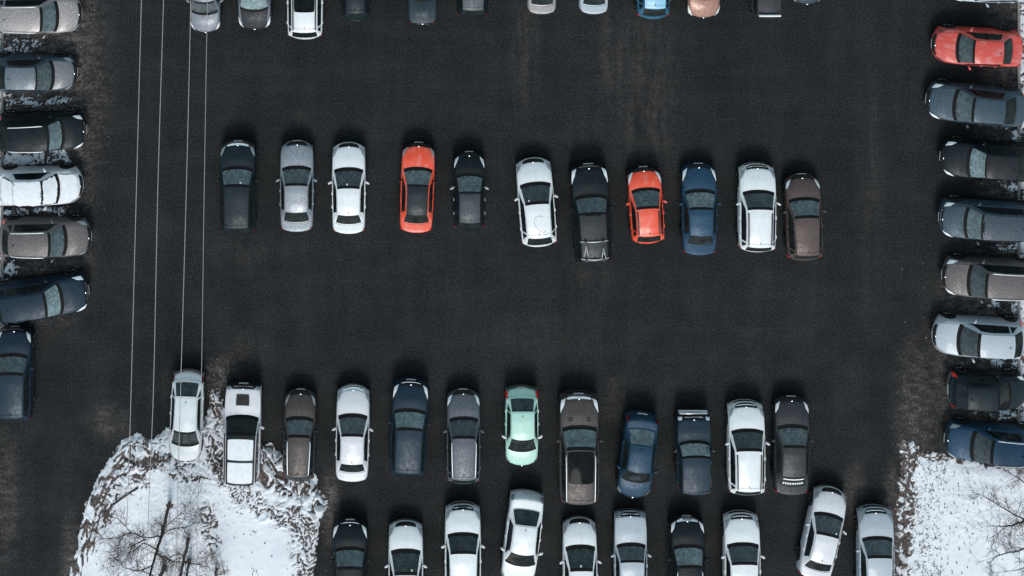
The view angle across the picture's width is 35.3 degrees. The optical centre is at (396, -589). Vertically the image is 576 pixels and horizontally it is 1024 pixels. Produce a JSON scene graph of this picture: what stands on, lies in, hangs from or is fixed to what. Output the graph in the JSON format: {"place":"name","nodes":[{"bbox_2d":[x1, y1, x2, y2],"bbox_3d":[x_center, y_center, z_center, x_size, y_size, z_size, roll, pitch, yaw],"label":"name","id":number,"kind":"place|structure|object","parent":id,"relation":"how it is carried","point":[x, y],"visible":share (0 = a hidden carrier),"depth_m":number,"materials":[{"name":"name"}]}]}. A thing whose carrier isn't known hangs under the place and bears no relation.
{"place":"outdoors","nodes":[
{"label":"outdoors","id":0,"kind":"place"},
{"bbox_2d":[125,0,141,575],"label":"overhead wire","id":1,"kind":"object","parent":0,"point":[133,287],"visible":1,"depth_m":73.35,"materials":[{"name":"grey metal"}]},
{"bbox_2d":[146,0,163,575],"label":"overhead wire","id":2,"kind":"object","parent":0,"point":[155,287],"visible":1,"depth_m":73.35,"materials":[{"name":"grey metal"}]},
{"bbox_2d":[175,0,190,575],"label":"overhead wire","id":3,"kind":"object","parent":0,"point":[183,286],"visible":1,"depth_m":73.65,"materials":[{"name":"grey metal"}]},
{"bbox_2d":[196,0,207,572],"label":"overhead wire","id":4,"kind":"object","parent":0,"point":[202,293],"visible":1,"depth_m":74.36,"materials":[{"name":"grey metal"}]},
{"bbox_2d":[0,0,1016,575],"bbox_3d":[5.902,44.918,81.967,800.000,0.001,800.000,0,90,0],"label":"ground","id":5,"kind":"structure","parent":0,"point":[830,94],"depth_m":81.97,"materials":[{"name":"black asphalt"}]},
{"bbox_2d":[0,33,0,324],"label":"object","id":6,"kind":"structure","parent":5,"relation":"on","point":[0,166],"depth_m":81.89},
{"bbox_2d":[1,33,3,323],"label":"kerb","id":7,"kind":"structure","parent":5,"relation":"on","point":[2,156],"depth_m":81.85,"materials":[{"name":"concrete"}]},
{"bbox_2d":[4,257,19,276],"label":"snow patch","id":8,"kind":"object","parent":5,"relation":"on","point":[9,268],"visible":0.99,"depth_m":81.90,"materials":[{"name":"white snow"}]},
{"bbox_2d":[0,324,35,422],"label":"parked car","id":9,"kind":"object","parent":5,"relation":"on","point":[17,396],"visible":1,"depth_m":80.74,"materials":[{"name":"paint"}]},
{"bbox_2d":[4,36,41,53],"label":"snow patch","id":10,"kind":"object","parent":5,"relation":"on","point":[18,46],"visible":1,"depth_m":81.91,"materials":[{"name":"white snow"}]},
{"bbox_2d":[4,203,70,215],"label":"snow patch","id":11,"kind":"object","parent":5,"relation":"on","point":[58,211],"visible":0.97,"depth_m":81.90,"materials":[{"name":"white snow"}]},
{"bbox_2d":[4,149,71,165],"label":"snow patch","id":12,"kind":"object","parent":5,"relation":"on","point":[31,159],"visible":0.86,"depth_m":81.90,"materials":[{"name":"white snow"}]},
{"bbox_2d":[3,91,73,108],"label":"snow patch","id":13,"kind":"object","parent":5,"relation":"on","point":[10,98],"visible":0.98,"depth_m":81.90,"materials":[{"name":"white snow"}]},
{"bbox_2d":[0,51,77,96],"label":"parked car","id":14,"kind":"object","parent":5,"relation":"on","point":[38,72],"visible":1,"depth_m":80.91,"materials":[{"name":"paint"}]},
{"bbox_2d":[0,0,81,38],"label":"parked car","id":15,"kind":"object","parent":5,"relation":"on","point":[44,17],"visible":1,"depth_m":80.72,"materials":[{"name":"paint"}]},
{"bbox_2d":[0,162,83,210],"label":"parked car","id":16,"kind":"object","parent":5,"relation":"on","point":[63,183],"visible":1,"depth_m":80.92,"materials":[{"name":"paint"}]},
{"bbox_2d":[0,107,86,155],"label":"parked car","id":17,"kind":"object","parent":5,"relation":"on","point":[34,131],"visible":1,"depth_m":80.74,"materials":[{"name":"paint"}]},
{"bbox_2d":[0,268,89,323],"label":"parked car","id":18,"kind":"object","parent":5,"relation":"on","point":[51,295],"visible":1,"depth_m":80.80,"materials":[{"name":"paint"}]},
{"bbox_2d":[0,213,91,262],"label":"parked car","id":19,"kind":"object","parent":5,"relation":"on","point":[38,237],"visible":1,"depth_m":80.90,"materials":[{"name":"paint"}]},
{"bbox_2d":[166,368,205,461],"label":"parked car","id":20,"kind":"object","parent":5,"relation":"on","point":[187,411],"visible":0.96,"depth_m":80.84,"materials":[{"name":"paint"}]},
{"bbox_2d":[70,387,328,575],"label":"snow island","id":21,"kind":"structure","parent":5,"relation":"on","point":[296,510],"depth_m":81.82,"materials":[{"name":"white snow"}]},
{"bbox_2d":[91,487,138,528],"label":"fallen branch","id":22,"kind":"object","parent":21,"relation":"on","point":[130,492],"visible":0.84,"depth_m":81.75,"materials":[{"name":"brown wood"}]},
{"bbox_2d":[68,477,225,575],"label":"bare tree","id":23,"kind":"object","parent":21,"relation":"on","point":[159,540],"visible":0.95,"depth_m":77.66,"materials":[{"name":"brown plant"}]},
{"bbox_2d":[136,563,165,575],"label":"bare tree","id":24,"kind":"object","parent":21,"relation":"on","point":[149,572],"visible":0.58,"depth_m":80.38,"materials":[{"name":"brown plant"}]},
{"bbox_2d":[150,537,230,575],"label":"bare tree","id":25,"kind":"object","parent":21,"relation":"on","point":[183,564],"visible":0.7,"depth_m":79.13,"materials":[{"name":"brown plant"}]},
{"bbox_2d":[186,558,207,575],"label":"bare tree","id":26,"kind":"object","parent":21,"relation":"on","point":[188,565],"visible":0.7,"depth_m":80.81,"materials":[{"name":"brown plant"}]},
{"bbox_2d":[198,548,222,571],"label":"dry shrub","id":27,"kind":"object","parent":21,"relation":"on","point":[208,556],"visible":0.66,"depth_m":81.59,"materials":[{"name":"brown plant"}]},
{"bbox_2d":[215,563,229,575],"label":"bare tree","id":28,"kind":"object","parent":21,"relation":"on","point":[221,572],"visible":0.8,"depth_m":80.98,"materials":[{"name":"brown plant"}]},
{"bbox_2d":[186,0,223,32],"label":"parked car","id":29,"kind":"object","parent":5,"relation":"on","point":[204,19],"visible":0.93,"depth_m":81.02,"materials":[{"name":"paint"}]},
{"bbox_2d":[215,139,258,233],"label":"parked car","id":30,"kind":"object","parent":5,"relation":"on","point":[237,194],"visible":1,"depth_m":80.67,"materials":[{"name":"paint"}]},
{"bbox_2d":[219,379,263,485],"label":"parked car","id":31,"kind":"object","parent":5,"relation":"on","point":[242,426],"visible":1,"depth_m":80.59,"materials":[{"name":"paint"}]},
{"bbox_2d":[238,0,271,29],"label":"parked car","id":32,"kind":"object","parent":5,"relation":"on","point":[254,14],"visible":1,"depth_m":81.01,"materials":[{"name":"paint"}]},
{"bbox_2d":[276,140,316,231],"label":"parked car","id":33,"kind":"object","parent":5,"relation":"on","point":[296,179],"visible":1,"depth_m":80.95,"materials":[{"name":"paint"}]},
{"bbox_2d":[280,387,318,480],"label":"parked car","id":34,"kind":"object","parent":5,"relation":"on","point":[299,428],"visible":1,"depth_m":80.84,"materials":[{"name":"paint"}]},
{"bbox_2d":[287,0,323,38],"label":"parked car","id":35,"kind":"object","parent":5,"relation":"on","point":[305,19],"visible":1,"depth_m":80.34,"materials":[{"name":"paint"}]},
{"bbox_2d":[328,141,368,233],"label":"parked car","id":36,"kind":"object","parent":5,"relation":"on","point":[349,182],"visible":1,"depth_m":80.94,"materials":[{"name":"paint"}]},
{"bbox_2d":[328,516,370,575],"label":"parked car","id":37,"kind":"object","parent":5,"relation":"on","point":[350,543],"visible":1,"depth_m":80.89,"materials":[{"name":"paint"}]},
{"bbox_2d":[332,383,372,481],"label":"parked car","id":38,"kind":"object","parent":5,"relation":"on","point":[352,428],"visible":1,"depth_m":80.95,"materials":[{"name":"paint"}]},
{"bbox_2d":[341,0,370,20],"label":"parked car","id":39,"kind":"object","parent":5,"relation":"on","point":[355,10],"visible":1,"depth_m":80.66,"materials":[{"name":"paint"}]},
{"bbox_2d":[384,518,426,575],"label":"parked car","id":40,"kind":"object","parent":5,"relation":"on","point":[405,543],"visible":1,"depth_m":81.00,"materials":[{"name":"paint"}]},
{"bbox_2d":[387,377,431,477],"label":"parked car","id":41,"kind":"object","parent":5,"relation":"on","point":[408,432],"visible":1,"depth_m":80.72,"materials":[{"name":"paint"}]},
{"bbox_2d":[397,141,437,232],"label":"parked car","id":42,"kind":"object","parent":5,"relation":"on","point":[416,204],"visible":1,"depth_m":80.94,"materials":[{"name":"paint"}]},
{"bbox_2d":[408,0,436,24],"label":"parked car","id":43,"kind":"object","parent":5,"relation":"on","point":[422,12],"visible":1,"depth_m":80.94,"materials":[{"name":"paint"}]},
{"bbox_2d":[441,501,484,575],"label":"parked car","id":44,"kind":"object","parent":5,"relation":"on","point":[462,546],"visible":1,"depth_m":80.85,"materials":[{"name":"paint"}]},
{"bbox_2d":[443,387,483,483],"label":"parked car","id":45,"kind":"object","parent":5,"relation":"on","point":[462,430],"visible":1,"depth_m":80.83,"materials":[{"name":"paint"}]},
{"bbox_2d":[450,150,488,230],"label":"parked car","id":46,"kind":"object","parent":5,"relation":"on","point":[469,187],"visible":1,"depth_m":80.81,"materials":[{"name":"paint"}]},
{"bbox_2d":[456,0,488,17],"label":"parked car","id":47,"kind":"object","parent":5,"relation":"on","point":[472,8],"visible":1,"depth_m":80.49,"materials":[{"name":"paint"}]},
{"bbox_2d":[71,3,940,557],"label":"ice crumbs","id":48,"kind":"object","parent":5,"relation":"on","point":[217,365],"visible":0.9,"depth_m":81.96,"materials":[{"name":"white ice"}]},
{"bbox_2d":[500,489,543,575],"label":"parked car","id":49,"kind":"object","parent":5,"relation":"on","point":[520,553],"visible":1,"depth_m":80.93,"materials":[{"name":"paint"}]},
{"bbox_2d":[502,384,542,465],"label":"parked car","id":50,"kind":"object","parent":5,"relation":"on","point":[521,437],"visible":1,"depth_m":80.84,"materials":[{"name":"paint"}]},
{"bbox_2d":[514,157,557,246],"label":"parked car","id":51,"kind":"object","parent":5,"relation":"on","point":[536,206],"visible":1,"depth_m":80.83,"materials":[{"name":"paint"}]},
{"bbox_2d":[526,0,555,13],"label":"parked car","id":52,"kind":"object","parent":5,"relation":"on","point":[541,6],"visible":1,"depth_m":80.97,"materials":[{"name":"paint"}]},
{"bbox_2d":[556,390,602,504],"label":"parked car","id":53,"kind":"object","parent":5,"relation":"on","point":[578,440],"visible":1,"depth_m":80.60,"materials":[{"name":"paint"}]},
{"bbox_2d":[559,515,601,575],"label":"parked car","id":54,"kind":"object","parent":5,"relation":"on","point":[579,545],"visible":1,"depth_m":80.99,"materials":[{"name":"paint"}]},
{"bbox_2d":[569,161,613,263],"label":"parked car","id":55,"kind":"object","parent":5,"relation":"on","point":[591,206],"visible":1,"depth_m":80.63,"materials":[{"name":"paint"}]},
{"bbox_2d":[577,0,607,13],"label":"parked car","id":56,"kind":"object","parent":5,"relation":"on","point":[593,6],"visible":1,"depth_m":80.96,"materials":[{"name":"paint"}]},
{"bbox_2d":[611,508,651,575],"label":"parked car","id":57,"kind":"object","parent":5,"relation":"on","point":[629,555],"visible":1,"depth_m":81.06,"materials":[{"name":"paint"}]},
{"bbox_2d":[615,410,658,497],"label":"parked car","id":58,"kind":"object","parent":5,"relation":"on","point":[634,471],"visible":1,"depth_m":80.96,"materials":[{"name":"paint"}]},
{"bbox_2d":[625,165,666,243],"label":"parked car","id":59,"kind":"object","parent":5,"relation":"on","point":[644,203],"visible":1,"depth_m":80.83,"materials":[{"name":"paint"}]},
{"bbox_2d":[634,0,669,18],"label":"parked car","id":60,"kind":"object","parent":5,"relation":"on","point":[653,9],"visible":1,"depth_m":80.74,"materials":[{"name":"paint"}]},
{"bbox_2d":[667,512,709,575],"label":"parked car","id":61,"kind":"object","parent":5,"relation":"on","point":[687,557],"visible":1,"depth_m":80.89,"materials":[{"name":"paint"}]},
{"bbox_2d":[674,409,715,494],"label":"parked car","id":62,"kind":"object","parent":5,"relation":"on","point":[692,459],"visible":1,"depth_m":80.77,"materials":[{"name":"paint"}]},
{"bbox_2d":[679,162,721,254],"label":"parked car","id":63,"kind":"object","parent":5,"relation":"on","point":[698,227],"visible":1,"depth_m":80.96,"materials":[{"name":"paint"}]},
{"bbox_2d":[685,0,719,18],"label":"parked car","id":64,"kind":"object","parent":5,"relation":"on","point":[702,9],"visible":1,"depth_m":81.08,"materials":[{"name":"paint"}]},
{"bbox_2d":[720,510,764,575],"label":"parked car","id":65,"kind":"object","parent":5,"relation":"on","point":[740,531],"visible":1,"depth_m":80.89,"materials":[{"name":"paint"}]},
{"bbox_2d":[724,399,769,494],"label":"parked car","id":66,"kind":"object","parent":5,"relation":"on","point":[744,470],"visible":1,"depth_m":80.75,"materials":[{"name":"paint"}]},
{"bbox_2d":[735,162,780,251],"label":"parked car","id":67,"kind":"object","parent":5,"relation":"on","point":[755,229],"visible":1,"depth_m":80.76,"materials":[{"name":"paint"}]},
{"bbox_2d":[748,0,780,17],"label":"parked car","id":68,"kind":"object","parent":5,"relation":"on","point":[766,8],"visible":1,"depth_m":80.25,"materials":[{"name":"paint"}]},
{"bbox_2d":[770,394,813,494],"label":"parked car","id":69,"kind":"object","parent":5,"relation":"on","point":[789,468],"visible":1,"depth_m":80.96,"materials":[{"name":"paint"}]},
{"bbox_2d":[782,173,825,259],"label":"parked car","id":70,"kind":"object","parent":5,"relation":"on","point":[802,236],"visible":1,"depth_m":80.83,"materials":[{"name":"paint"}]},
{"bbox_2d":[794,0,819,4],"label":"parked car","id":71,"kind":"object","parent":5,"relation":"on","point":[806,2],"visible":1,"depth_m":81.22,"materials":[{"name":"paint"}]},
{"bbox_2d":[796,484,846,575],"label":"parked car","id":72,"kind":"object","parent":5,"relation":"on","point":[817,549],"visible":1,"depth_m":80.96,"materials":[{"name":"paint"}]},
{"bbox_2d":[853,504,898,575],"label":"parked car","id":73,"kind":"object","parent":5,"relation":"on","point":[875,550],"visible":1,"depth_m":80.89,"materials":[{"name":"paint"}]},
{"bbox_2d":[894,439,1023,575],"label":"snow verge","id":74,"kind":"structure","parent":5,"relation":"on","point":[938,521],"depth_m":81.86,"materials":[{"name":"white snow"}]},
{"bbox_2d":[925,78,1023,127],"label":"parked car","id":75,"kind":"object","parent":5,"relation":"on","point":[982,104],"visible":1,"depth_m":80.96,"materials":[{"name":"paint"}]},
{"bbox_2d":[931,23,1022,69],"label":"parked car","id":76,"kind":"object","parent":5,"relation":"on","point":[1002,46],"visible":1,"depth_m":80.96,"materials":[{"name":"paint"}]},
{"bbox_2d":[931,311,1023,362],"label":"parked car","id":77,"kind":"object","parent":5,"relation":"on","point":[989,337],"visible":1,"depth_m":80.90,"materials":[{"name":"paint"}]},
{"bbox_2d":[937,194,1023,244],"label":"parked car","id":78,"kind":"object","parent":5,"relation":"on","point":[986,219],"visible":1,"depth_m":80.81,"materials":[{"name":"paint"}]},
{"bbox_2d":[939,135,1023,184],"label":"parked car","id":79,"kind":"object","parent":5,"relation":"on","point":[960,156],"visible":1,"depth_m":80.94,"materials":[{"name":"paint"}]},
{"bbox_2d":[941,252,1023,303],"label":"parked car","id":80,"kind":"object","parent":5,"relation":"on","point":[996,278],"visible":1,"depth_m":80.91,"materials":[{"name":"paint"}]},
{"bbox_2d":[943,415,1023,468],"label":"parked car","id":81,"kind":"object","parent":5,"relation":"on","point":[987,442],"visible":0.98,"depth_m":80.94,"materials":[{"name":"paint"}]},
{"bbox_2d":[946,365,1023,415],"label":"parked car","id":82,"kind":"object","parent":5,"relation":"on","point":[985,389],"visible":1,"depth_m":80.91,"materials":[{"name":"paint"}]},
{"bbox_2d":[956,457,1023,575],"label":"bare tree","id":83,"kind":"object","parent":5,"relation":"on","point":[1016,523],"visible":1,"depth_m":78.23,"materials":[{"name":"brown plant"}]},
{"bbox_2d":[958,0,1023,7],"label":"parked car","id":84,"kind":"object","parent":5,"relation":"on","point":[1001,1],"visible":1,"depth_m":80.92,"materials":[{"name":"paint"}]},
{"bbox_2d":[985,299,1004,310],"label":"snow patch","id":85,"kind":"object","parent":5,"relation":"on","point":[994,303],"visible":0.87,"depth_m":81.92,"materials":[{"name":"white snow"}]},
{"bbox_2d":[974,409,1016,419],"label":"snow patch","id":86,"kind":"object","parent":5,"relation":"on","point":[1004,414],"visible":0.89,"depth_m":81.90,"materials":[{"name":"white snow"}]},
{"bbox_2d":[990,359,1020,369],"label":"snow patch","id":87,"kind":"object","parent":5,"relation":"on","point":[996,363],"visible":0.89,"depth_m":81.90,"materials":[{"name":"white snow"}]},
{"bbox_2d":[996,241,1017,252],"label":"snow patch","id":88,"kind":"object","parent":5,"relation":"on","point":[1003,247],"visible":0.94,"depth_m":81.90,"materials":[{"name":"white snow"}]},
{"bbox_2d":[998,181,1020,192],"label":"snow patch","id":89,"kind":"object","parent":5,"relation":"on","point":[1011,186],"visible":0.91,"depth_m":81.91,"materials":[{"name":"white snow"}]},
{"bbox_2d":[1003,126,1020,140],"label":"snow patch","id":90,"kind":"object","parent":5,"relation":"on","point":[1014,135],"visible":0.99,"depth_m":81.89,"materials":[{"name":"white snow"}]},
{"bbox_2d":[1010,301,1020,317],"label":"snow patch","id":91,"kind":"object","parent":5,"relation":"on","point":[1013,310],"visible":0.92,"depth_m":81.92,"materials":[{"name":"white snow"}]},
{"bbox_2d":[1017,2,1019,474],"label":"kerb","id":92,"kind":"structure","parent":5,"relation":"on","point":[1018,183],"depth_m":81.85,"materials":[{"name":"concrete"}]},
{"bbox_2d":[1020,2,1023,468],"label":"snow right verge","id":93,"kind":"structure","parent":5,"relation":"on","point":[1022,183],"depth_m":81.87,"materials":[{"name":"white snow"}]},
{"bbox_2d":[90,456,1005,575],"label":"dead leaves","id":94,"kind":"object","parent":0,"point":[901,519],"visible":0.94,"depth_m":81.81,"materials":[{"name":"brown plant"}]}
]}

